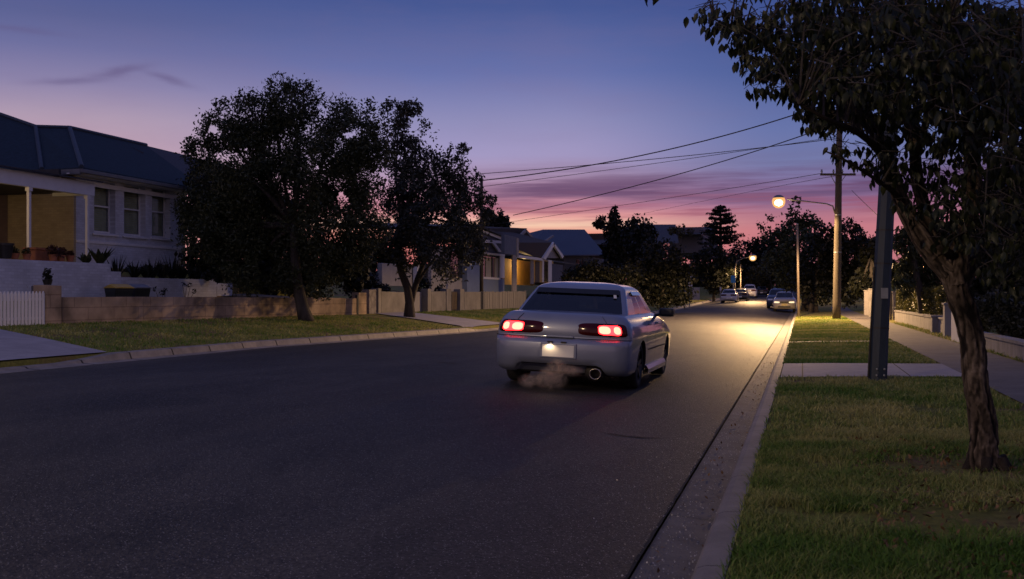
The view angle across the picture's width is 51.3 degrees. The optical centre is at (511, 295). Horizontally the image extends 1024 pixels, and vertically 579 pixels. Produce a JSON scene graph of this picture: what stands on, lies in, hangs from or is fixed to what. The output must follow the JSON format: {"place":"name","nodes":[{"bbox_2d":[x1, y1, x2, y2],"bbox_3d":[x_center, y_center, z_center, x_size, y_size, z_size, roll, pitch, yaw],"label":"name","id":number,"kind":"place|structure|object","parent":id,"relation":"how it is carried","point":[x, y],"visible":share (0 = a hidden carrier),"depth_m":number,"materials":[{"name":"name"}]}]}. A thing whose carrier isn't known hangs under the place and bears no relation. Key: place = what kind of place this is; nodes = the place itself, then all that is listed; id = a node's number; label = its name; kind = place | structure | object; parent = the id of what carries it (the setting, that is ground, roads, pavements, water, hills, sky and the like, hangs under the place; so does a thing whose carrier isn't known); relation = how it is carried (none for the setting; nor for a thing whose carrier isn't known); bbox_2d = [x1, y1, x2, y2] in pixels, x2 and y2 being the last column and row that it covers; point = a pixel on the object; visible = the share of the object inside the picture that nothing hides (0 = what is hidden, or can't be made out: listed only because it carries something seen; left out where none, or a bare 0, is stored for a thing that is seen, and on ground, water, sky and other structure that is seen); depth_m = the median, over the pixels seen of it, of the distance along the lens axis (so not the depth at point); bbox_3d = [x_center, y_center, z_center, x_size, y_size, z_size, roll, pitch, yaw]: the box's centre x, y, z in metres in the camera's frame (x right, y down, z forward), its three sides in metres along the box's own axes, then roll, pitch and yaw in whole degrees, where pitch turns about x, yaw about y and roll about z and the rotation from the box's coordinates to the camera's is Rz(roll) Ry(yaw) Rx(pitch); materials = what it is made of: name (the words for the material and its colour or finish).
{"place":"outdoors","nodes":[
{"label":"outdoors","id":0,"kind":"place"},
{"bbox_2d":[0,329,105,359],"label":"driveway","id":1,"kind":"structure","parent":0,"point":[14,345],"depth_m":21.03,"materials":[{"name":"concrete"}]},
{"bbox_2d":[0,287,796,578],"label":"road","id":2,"kind":"structure","parent":0,"point":[407,458],"depth_m":7.75,"materials":[{"name":"asphalt"}]},
{"bbox_2d":[497,281,673,387],"bbox_3d":[1.177,0.494,15.439,2.170,1.377,4.455,3,1,16],"label":"sedan car","id":3,"kind":"object","parent":2,"relation":"on","point":[594,331],"visible":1,"depth_m":13.57,"materials":[{"name":"white paint"}]},
{"bbox_2d":[721,289,738,302],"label":"hatchback car","id":4,"kind":"object","parent":2,"relation":"on","point":[729,295],"visible":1,"depth_m":106.23,"materials":[{"name":"white paint"}]},
{"bbox_2d":[735,288,749,300],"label":"parked car","id":5,"kind":"object","parent":2,"relation":"on","point":[743,293],"visible":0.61,"depth_m":114.11,"materials":[{"name":"grey paint"}]},
{"bbox_2d":[744,284,757,297],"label":"parked van","id":6,"kind":"object","parent":2,"relation":"on","point":[751,289],"visible":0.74,"depth_m":133.21,"materials":[{"name":"paint"}]},
{"bbox_2d":[766,288,784,307],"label":"parked car","id":7,"kind":"object","parent":2,"relation":"on","point":[771,296],"visible":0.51,"depth_m":86.30,"materials":[{"name":"blue paint"}]},
{"bbox_2d":[773,291,795,311],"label":"wagon car","id":8,"kind":"object","parent":2,"relation":"on","point":[784,300],"visible":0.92,"depth_m":78.92,"materials":[{"name":"silver metal"}]},
{"bbox_2d":[378,312,499,326],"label":"driveway","id":9,"kind":"structure","parent":0,"point":[464,322],"depth_m":41.82,"materials":[{"name":"concrete"}]},
{"bbox_2d":[0,268,1023,578],"bbox_3d":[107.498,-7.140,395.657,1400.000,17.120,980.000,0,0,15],"label":"ground","id":10,"kind":"structure","parent":0,"point":[974,516],"depth_m":12.09,"materials":[{"name":"plant"}]},
{"bbox_2d":[0,291,44,325],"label":"picket fence","id":11,"kind":"object","parent":10,"relation":"on","point":[27,309],"visible":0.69,"depth_m":25.89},
{"bbox_2d":[33,285,61,323],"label":"gate pillar","id":12,"kind":"structure","parent":10,"relation":"on","point":[53,303],"depth_m":26.84,"materials":[{"name":"beige stone"}]},
{"bbox_2d":[42,268,53,284],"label":"pot plant","id":13,"kind":"object","parent":12,"relation":"on","point":[47,279],"visible":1,"depth_m":26.84,"materials":[{"name":"green plant"}]},
{"bbox_2d":[0,259,110,297],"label":"retaining wall","id":14,"kind":"structure","parent":10,"relation":"on","point":[77,279],"depth_m":31.36,"materials":[{"name":"white paint"}]},
{"bbox_2d":[0,243,14,258],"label":"plant pot","id":15,"kind":"object","parent":14,"relation":"on","point":[6,250],"visible":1,"depth_m":29.28,"materials":[{"name":"black plastic"}]},
{"bbox_2d":[23,247,57,260],"bbox_3d":[-14.094,-1.224,32.033,0.460,0.400,1.160,0,0,15],"label":"planter box","id":16,"kind":"object","parent":14,"relation":"on","point":[38,253],"visible":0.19,"depth_m":31.57,"materials":[{"name":"ceramic"}]},
{"bbox_2d":[44,245,62,260],"bbox_3d":[-13.528,-1.277,31.460,0.467,0.505,0.489,0,0,15],"label":"plant pot","id":17,"kind":"object","parent":14,"relation":"on","point":[53,252],"visible":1,"depth_m":31.38,"materials":[{"name":"ceramic"}]},
{"bbox_2d":[87,246,112,262],"bbox_3d":[-13.051,-1.291,34.056,0.803,0.673,0.894,0,0,-11],"label":"agave plant","id":18,"kind":"object","parent":10,"relation":"on","point":[99,257],"visible":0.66,"depth_m":33.87,"materials":[{"name":"green plant"}]},
{"bbox_2d":[62,297,142,323],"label":"boundary wall","id":19,"kind":"structure","parent":10,"relation":"on","point":[94,309],"depth_m":28.59,"materials":[{"name":"brick"}]},
{"bbox_2d":[111,271,120,283],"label":"retaining wall","id":20,"kind":"structure","parent":10,"relation":"on","point":[115,277],"depth_m":33.83,"materials":[{"name":"white paint"}]},
{"bbox_2d":[104,256,132,274],"bbox_3d":[-12.963,-0.966,34.952,1.102,0.934,1.090,0,0,-8],"label":"strappy plant","id":21,"kind":"object","parent":10,"relation":"on","point":[115,267],"visible":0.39,"depth_m":34.96,"materials":[{"name":"green plant"}]},
{"bbox_2d":[104,284,133,296],"bbox_3d":[-11.937,0.185,32.376,0.818,1.080,0.620,0,0,43],"label":"wheelie bin","id":22,"kind":"object","parent":10,"relation":"on","point":[118,290],"visible":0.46,"depth_m":32.14,"materials":[{"name":"black plastic"}]},
{"bbox_2d":[125,261,145,277],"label":"strappy plant","id":23,"kind":"object","parent":10,"relation":"on","point":[134,273],"visible":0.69,"depth_m":35.81,"materials":[{"name":"green plant"}]},
{"bbox_2d":[128,284,150,296],"bbox_3d":[-11.916,0.175,33.789,0.818,1.080,0.620,0,0,35],"label":"wheelie bin","id":24,"kind":"object","parent":10,"relation":"on","point":[141,290],"visible":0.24,"depth_m":33.55,"materials":[{"name":"black plastic"}]},
{"bbox_2d":[0,112,291,269],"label":"brick house","id":25,"kind":"structure","parent":10,"relation":"on","point":[78,191],"depth_m":40.15,"materials":[{"name":"white brick"}]},
{"bbox_2d":[92,182,118,236],"bbox_3d":[-15.316,-3.228,39.703,0.520,2.011,1.498,0,0,15],"label":"window","id":26,"kind":"structure","parent":25,"relation":"in","point":[102,214],"depth_m":40.00,"materials":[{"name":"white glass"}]},
{"bbox_2d":[122,184,148,238],"bbox_3d":[-14.831,-3.257,41.488,0.520,2.068,1.623,0,0,15],"label":"window","id":27,"kind":"structure","parent":25,"relation":"in","point":[134,233],"depth_m":41.79,"materials":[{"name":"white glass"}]},
{"bbox_2d":[150,188,172,240],"bbox_3d":[-14.368,-3.293,43.191,0.520,2.103,1.516,0,0,15],"label":"window","id":28,"kind":"structure","parent":25,"relation":"in","point":[158,210],"depth_m":43.50,"materials":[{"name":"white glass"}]},
{"bbox_2d":[142,257,165,277],"bbox_3d":[-12.403,-0.962,36.837,0.884,0.926,1.120,0,0,-32],"label":"strappy plant","id":29,"kind":"object","parent":10,"relation":"on","point":[154,274],"visible":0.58,"depth_m":36.85,"materials":[{"name":"green plant"}]},
{"bbox_2d":[148,261,173,277],"bbox_3d":[-12.230,-0.899,37.553,1.006,0.801,0.869,0,0,15],"label":"strappy plant","id":30,"kind":"object","parent":10,"relation":"on","point":[163,272],"visible":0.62,"depth_m":37.43,"materials":[{"name":"green plant"}]},
{"bbox_2d":[152,250,182,278],"bbox_3d":[-12.171,-1.067,38.088,1.342,1.136,1.178,0,0,30],"label":"strappy plant","id":31,"kind":"object","parent":10,"relation":"on","point":[172,272],"visible":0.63,"depth_m":37.93,"materials":[{"name":"green plant"}]},
{"bbox_2d":[121,277,216,296],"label":"retaining wall","id":32,"kind":"structure","parent":10,"relation":"on","point":[203,288],"depth_m":37.13,"materials":[{"name":"white paint"}]},
{"bbox_2d":[124,264,223,283],"bbox_3d":[-12.405,-0.737,38.979,3.754,0.951,0.683,0,0,0],"label":"garden shrub","id":33,"kind":"object","parent":10,"relation":"on","point":[195,273],"visible":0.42,"depth_m":38.90,"materials":[{"name":"green plant"}]},
{"bbox_2d":[176,259,192,278],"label":"strappy plant","id":34,"kind":"object","parent":10,"relation":"on","point":[184,273],"visible":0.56,"depth_m":38.60,"materials":[{"name":"green plant"}]},
{"bbox_2d":[217,283,231,295],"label":"retaining wall","id":35,"kind":"structure","parent":10,"relation":"on","point":[220,292],"depth_m":40.16,"materials":[{"name":"white paint"}]},
{"bbox_2d":[143,297,344,320],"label":"boundary wall","id":36,"kind":"structure","parent":10,"relation":"on","point":[164,308],"depth_m":33.60,"materials":[{"name":"brick"}]},
{"bbox_2d":[0,308,518,351],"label":"grass","id":37,"kind":"structure","parent":10,"relation":"on","point":[468,314],"depth_m":29.40,"materials":[{"name":"plant"}]},
{"bbox_2d":[233,293,289,297],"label":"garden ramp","id":38,"kind":"structure","parent":10,"relation":"on","point":[245,295],"depth_m":40.50,"materials":[{"name":"concrete"}]},
{"bbox_2d":[174,165,378,297],"bbox_3d":[-9.562,-2.572,43.434,8.252,5.900,4.782,0,0,15],"label":"garden tree","id":39,"kind":"object","parent":10,"relation":"on","point":[358,284],"visible":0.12,"depth_m":42.97,"materials":[{"name":"green plant"}]},
{"bbox_2d":[165,71,397,321],"bbox_3d":[-7.329,-3.217,35.669,7.996,8.391,5.976,0,0,15],"label":"street tree","id":40,"kind":"object","parent":10,"relation":"on","point":[314,201],"visible":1,"depth_m":34.63,"materials":[{"name":"green plant"}]},
{"bbox_2d":[345,298,356,314],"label":"boundary wall","id":41,"kind":"structure","parent":10,"relation":"on","point":[350,306],"depth_m":40.37,"materials":[{"name":"brick"}]},
{"bbox_2d":[352,293,365,313],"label":"gate pillar","id":42,"kind":"structure","parent":10,"relation":"on","point":[362,303],"depth_m":41.26,"materials":[{"name":"beige stone"}]},
{"bbox_2d":[0,298,719,373],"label":"kerb","id":43,"kind":"structure","parent":10,"relation":"on","point":[121,356],"depth_m":25.22,"materials":[{"name":"concrete"}]},
{"bbox_2d":[362,290,376,313],"bbox_3d":[-5.628,0.313,42.378,0.300,1.113,0.823,0,0,19],"label":"stone panel","id":44,"kind":"object","parent":10,"relation":"on","point":[371,301],"visible":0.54,"depth_m":42.14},
{"bbox_2d":[371,288,380,313],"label":"gate pillar","id":45,"kind":"structure","parent":10,"relation":"on","point":[378,300],"depth_m":42.63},
{"bbox_2d":[361,245,405,291],"bbox_3d":[-7.373,-1.182,55.841,3.582,3.922,2.322,0,0,15],"label":"garden tree","id":46,"kind":"object","parent":10,"relation":"on","point":[380,260],"visible":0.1,"depth_m":55.41,"materials":[{"name":"green plant"}]},
{"bbox_2d":[328,269,443,297],"bbox_3d":[-5.806,-0.312,50.065,5.608,2.278,1.486,0,0,-5],"label":"garden shrub","id":47,"kind":"object","parent":10,"relation":"on","point":[385,287],"visible":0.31,"depth_m":49.88,"materials":[{"name":"green plant"}]},
{"bbox_2d":[381,291,404,312],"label":"boundary wall","id":48,"kind":"structure","parent":10,"relation":"on","point":[392,301],"depth_m":43.96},
{"bbox_2d":[377,263,412,285],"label":"garden wall","id":49,"kind":"structure","parent":10,"relation":"on","point":[388,275],"depth_m":53.08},
{"bbox_2d":[414,292,420,311],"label":"boundary wall","id":50,"kind":"structure","parent":10,"relation":"on","point":[417,304],"depth_m":47.10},
{"bbox_2d":[421,289,430,311],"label":"gate pillar","id":51,"kind":"structure","parent":10,"relation":"on","point":[425,299],"depth_m":47.45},
{"bbox_2d":[355,223,504,291],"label":"weatherboard house","id":52,"kind":"structure","parent":10,"relation":"on","point":[493,272],"depth_m":64.97,"materials":[{"name":"white wood"}]},
{"bbox_2d":[484,256,498,277],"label":"window","id":53,"kind":"structure","parent":52,"relation":"in","point":[491,267],"depth_m":66.66,"materials":[{"name":"white glass"}]},
{"bbox_2d":[483,256,504,290],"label":"window frame","id":54,"kind":"structure","parent":52,"relation":"in","point":[501,258],"depth_m":68.06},
{"bbox_2d":[373,96,497,317],"bbox_3d":[-3.196,-3.443,41.300,4.973,8.760,4.578,0,0,15],"label":"street tree","id":55,"kind":"object","parent":10,"relation":"on","point":[411,208],"visible":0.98,"depth_m":41.18,"materials":[{"name":"green plant"}]},
{"bbox_2d":[431,291,445,310],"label":"boundary wall","id":56,"kind":"structure","parent":10,"relation":"on","point":[438,300],"depth_m":48.70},
{"bbox_2d":[440,289,450,310],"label":"gate pillar","id":57,"kind":"structure","parent":10,"relation":"on","point":[448,299],"depth_m":49.75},
{"bbox_2d":[454,289,463,310],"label":"gate pillar","id":58,"kind":"structure","parent":10,"relation":"on","point":[460,299],"depth_m":51.22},
{"bbox_2d":[464,292,480,309],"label":"boundary wall","id":59,"kind":"structure","parent":10,"relation":"on","point":[472,300],"depth_m":52.92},
{"bbox_2d":[480,175,482,290],"bbox_3d":[-1.657,-2.915,58.000,0.209,7.250,0.220,0,0,15],"label":"power pole","id":60,"kind":"object","parent":10,"relation":"on","point":[481,267],"visible":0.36,"depth_m":57.92,"materials":[{"name":"brown wood"}]},
{"bbox_2d":[481,137,833,186],"bbox_3d":[7.005,-6.805,54.966,18.907,1.869,0.203,0,0,19],"label":"overhead wire","id":61,"kind":"object","parent":60,"relation":"attached to","point":[647,164],"visible":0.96,"depth_m":55.12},
{"bbox_2d":[427,226,563,285],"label":"gabled house","id":62,"kind":"structure","parent":10,"relation":"on","point":[537,267],"depth_m":80.94,"materials":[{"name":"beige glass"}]},
{"bbox_2d":[484,206,513,257],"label":"round tree","id":63,"kind":"object","parent":10,"relation":"on","point":[501,218],"visible":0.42,"depth_m":90.93,"materials":[{"name":"green plant"}]},
{"bbox_2d":[483,291,525,309],"bbox_3d":[-0.350,0.290,57.924,0.128,1.160,7.224,0,0,18],"label":"paling fence","id":64,"kind":"object","parent":10,"relation":"on","point":[503,299],"visible":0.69,"depth_m":57.47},
{"bbox_2d":[501,235,518,291],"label":"porch column","id":65,"kind":"structure","parent":10,"relation":"on","point":[509,245],"depth_m":66.71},
{"bbox_2d":[473,229,603,284],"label":"hip roof house","id":66,"kind":"structure","parent":10,"relation":"on","point":[574,246],"depth_m":107.74,"materials":[{"name":"grey tile"}]},
{"bbox_2d":[559,256,642,287],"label":"tall shrub","id":67,"kind":"object","parent":10,"relation":"on","point":[592,271],"visible":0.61,"depth_m":65.43,"materials":[{"name":"green plant"}]},
{"bbox_2d":[592,205,630,274],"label":"conifer tree","id":68,"kind":"object","parent":10,"relation":"on","point":[615,236],"visible":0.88,"depth_m":99.62,"materials":[{"name":"green plant"}]},
{"bbox_2d":[604,213,658,275],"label":"round tree","id":69,"kind":"object","parent":10,"relation":"on","point":[640,234],"visible":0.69,"depth_m":104.41,"materials":[{"name":"green plant"}]},
{"bbox_2d":[589,224,678,277],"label":"gabled house","id":70,"kind":"structure","parent":10,"relation":"on","point":[598,238],"depth_m":198.13,"materials":[{"name":"grey tile"}]},
{"bbox_2d":[626,237,698,311],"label":"tall shrub","id":71,"kind":"object","parent":10,"relation":"on","point":[658,271],"visible":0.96,"depth_m":69.58,"materials":[{"name":"green plant"}]},
{"bbox_2d":[667,223,694,292],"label":"bare tree","id":72,"kind":"object","parent":10,"relation":"on","point":[673,230],"visible":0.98,"depth_m":149.79,"materials":[{"name":"green plant"}]},
{"bbox_2d":[669,227,717,258],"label":"hip roof house","id":73,"kind":"structure","parent":10,"relation":"on","point":[691,244],"depth_m":290.69,"materials":[{"name":"tile"}]},
{"bbox_2d":[630,296,796,578],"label":"gutter","id":74,"kind":"object","parent":10,"relation":"on","point":[674,523],"visible":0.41,"depth_m":7.01,"materials":[{"name":"concrete"}]},
{"bbox_2d":[531,351,777,578],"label":"gutter grit","id":75,"kind":"object","parent":74,"relation":"on","point":[691,482],"visible":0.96,"depth_m":7.26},
{"bbox_2d":[624,339,774,578],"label":"gutter joint","id":76,"kind":"object","parent":74,"relation":"on","point":[638,556],"visible":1,"depth_m":6.76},
{"bbox_2d":[655,362,773,572],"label":"leaf litter","id":77,"kind":"object","parent":74,"relation":"on","point":[658,569],"visible":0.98,"depth_m":8.00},
{"bbox_2d":[688,240,746,301],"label":"street tree","id":78,"kind":"object","parent":10,"relation":"on","point":[715,268],"visible":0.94,"depth_m":121.61,"materials":[{"name":"green plant"}]},
{"bbox_2d":[697,205,744,292],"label":"pine tree","id":79,"kind":"object","parent":10,"relation":"on","point":[727,237],"visible":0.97,"depth_m":164.28,"materials":[{"name":"green plant"}]},
{"bbox_2d":[691,306,796,578],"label":"kerb","id":80,"kind":"structure","parent":10,"relation":"on","point":[716,544],"depth_m":6.29,"materials":[{"name":"concrete"}]},
{"bbox_2d":[723,227,793,288],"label":"street tree","id":81,"kind":"object","parent":10,"relation":"on","point":[756,248],"visible":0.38,"depth_m":177.66,"materials":[{"name":"green plant"}]},
{"bbox_2d":[738,261,792,291],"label":"street tree","id":82,"kind":"object","parent":10,"relation":"on","point":[765,279],"visible":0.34,"depth_m":148.88,"materials":[{"name":"green plant"}]},
{"bbox_2d":[756,196,822,310],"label":"street tree","id":83,"kind":"object","parent":10,"relation":"on","point":[786,252],"visible":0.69,"depth_m":77.59,"materials":[{"name":"green plant"}]},
{"bbox_2d":[796,223,799,315],"bbox_3d":[16.462,-1.442,61.349,0.237,5.446,0.164,0,0,0],"label":"street pole","id":84,"kind":"object","parent":10,"relation":"on","point":[798,285],"visible":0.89,"depth_m":61.30,"materials":[{"name":"metal"}]},
{"bbox_2d":[772,98,855,318],"bbox_3d":[14.537,-4.165,51.516,3.963,11.011,0.620,0,0,-2],"label":"power pole","id":85,"kind":"object","parent":10,"relation":"on","point":[778,201],"visible":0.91,"depth_m":51.32,"materials":[{"name":"wood"}]},
{"bbox_2d":[483,111,804,180],"bbox_3d":[7.075,-7.851,54.822,18.588,3.243,0.252,0,0,21],"label":"overhead wire","id":86,"kind":"object","parent":85,"relation":"attached to","point":[643,154],"visible":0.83,"depth_m":54.95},
{"bbox_2d":[492,173,819,224],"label":"overhead wire","id":87,"kind":"object","parent":85,"relation":"attached to","point":[672,197],"visible":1,"depth_m":67.83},
{"bbox_2d":[481,138,835,173],"bbox_3d":[7.100,-7.110,54.823,18.632,0.994,0.228,0,0,21],"label":"overhead wire","id":88,"kind":"object","parent":85,"relation":"attached to","point":[661,158],"visible":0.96,"depth_m":54.59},
{"bbox_2d":[513,134,805,215],"bbox_3d":[8.400,-6.886,62.110,1.295,2.964,25.832,0,0,-37],"label":"overhead wire","id":89,"kind":"object","parent":85,"relation":"attached to","point":[667,177],"visible":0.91,"depth_m":61.91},
{"bbox_2d":[785,216,870,312],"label":"street tree","id":90,"kind":"object","parent":10,"relation":"on","point":[819,273],"visible":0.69,"depth_m":72.55,"materials":[{"name":"green plant"}]},
{"bbox_2d":[645,0,1023,471],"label":"street tree","id":91,"kind":"object","parent":10,"relation":"on","point":[949,62],"visible":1,"depth_m":6.51,"materials":[{"name":"green plant"}]},
{"bbox_2d":[844,231,892,299],"bbox_3d":[20.925,-1.313,61.976,2.517,5.017,3.261,0,0,36],"label":"garden tree","id":92,"kind":"object","parent":10,"relation":"on","point":[861,282],"visible":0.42,"depth_m":61.82,"materials":[{"name":"green plant"}]},
{"bbox_2d":[867,48,897,381],"bbox_3d":[4.999,-1.729,14.221,0.520,6.067,0.255,0,0,1],"label":"steel pole","id":93,"kind":"object","parent":10,"relation":"on","point":[879,328],"visible":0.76,"depth_m":14.14,"materials":[{"name":"metal"}]},
{"bbox_2d":[894,310,942,332],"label":"wall","id":94,"kind":"structure","parent":10,"relation":"on","point":[915,319],"depth_m":36.78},
{"bbox_2d":[891,210,947,313],"bbox_3d":[14.746,-1.011,37.238,3.378,4.453,2.960,0,0,15],"label":"garden tree","id":95,"kind":"object","parent":10,"relation":"on","point":[923,274],"visible":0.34,"depth_m":36.87,"materials":[{"name":"green plant"}]},
{"bbox_2d":[830,307,1023,403],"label":"footpath","id":96,"kind":"structure","parent":10,"relation":"on","point":[1006,376],"depth_m":19.58,"materials":[{"name":"concrete"}]},
{"bbox_2d":[848,436,1023,578],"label":"leaf litter","id":97,"kind":"object","parent":10,"relation":"on","point":[948,459],"visible":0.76,"depth_m":5.78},
{"bbox_2d":[929,315,942,332],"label":"gate pillar","id":98,"kind":"structure","parent":10,"relation":"on","point":[934,324],"depth_m":31.27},
{"bbox_2d":[894,285,993,331],"bbox_3d":[15.413,0.416,39.003,1.669,1.703,16.879,0,0,15],"label":"garden hedge","id":99,"kind":"object","parent":10,"relation":"on","point":[934,298],"visible":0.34,"depth_m":35.98,"materials":[{"name":"green plant"}]},
{"bbox_2d":[942,303,950,336],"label":"gate pillar","id":100,"kind":"structure","parent":10,"relation":"on","point":[946,321],"depth_m":28.41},
{"bbox_2d":[951,312,958,341],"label":"garden wall","id":101,"kind":"structure","parent":10,"relation":"on","point":[954,336],"depth_m":25.87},
{"bbox_2d":[894,322,1023,361],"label":"grass","id":102,"kind":"structure","parent":10,"relation":"on","point":[929,331],"depth_m":30.52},
{"bbox_2d":[948,177,1023,332],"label":"garden tree","id":103,"kind":"object","parent":10,"relation":"on","point":[977,288],"visible":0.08,"depth_m":24.45,"materials":[{"name":"green plant"}]},
{"bbox_2d":[974,289,1023,338],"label":"garden shrub","id":104,"kind":"object","parent":10,"relation":"on","point":[1004,317],"visible":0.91,"depth_m":21.34,"materials":[{"name":"green plant"}]},
{"bbox_2d":[984,332,1023,360],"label":"wall","id":105,"kind":"structure","parent":10,"relation":"on","point":[1013,347],"depth_m":19.64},
{"bbox_2d":[0,0,1023,279],"label":"sky","id":106,"kind":"structure","parent":0,"point":[528,85],"materials":[{"name":"blue"}]},
{"bbox_2d":[781,316,937,363],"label":"grass","id":107,"kind":"structure","parent":0,"point":[843,329],"depth_m":24.21,"materials":[{"name":"plant"}]},
{"bbox_2d":[699,425,1023,578],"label":"grass","id":108,"kind":"structure","parent":0,"point":[840,488],"depth_m":5.79,"materials":[{"name":"plant"}]},
{"bbox_2d":[781,363,961,376],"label":"driveway","id":109,"kind":"structure","parent":0,"point":[842,369],"depth_m":16.28,"materials":[{"name":"concrete"}]},
{"bbox_2d":[761,374,1023,439],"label":"grass","id":110,"kind":"structure","parent":0,"point":[862,384],"depth_m":11.01,"materials":[{"name":"plant"}]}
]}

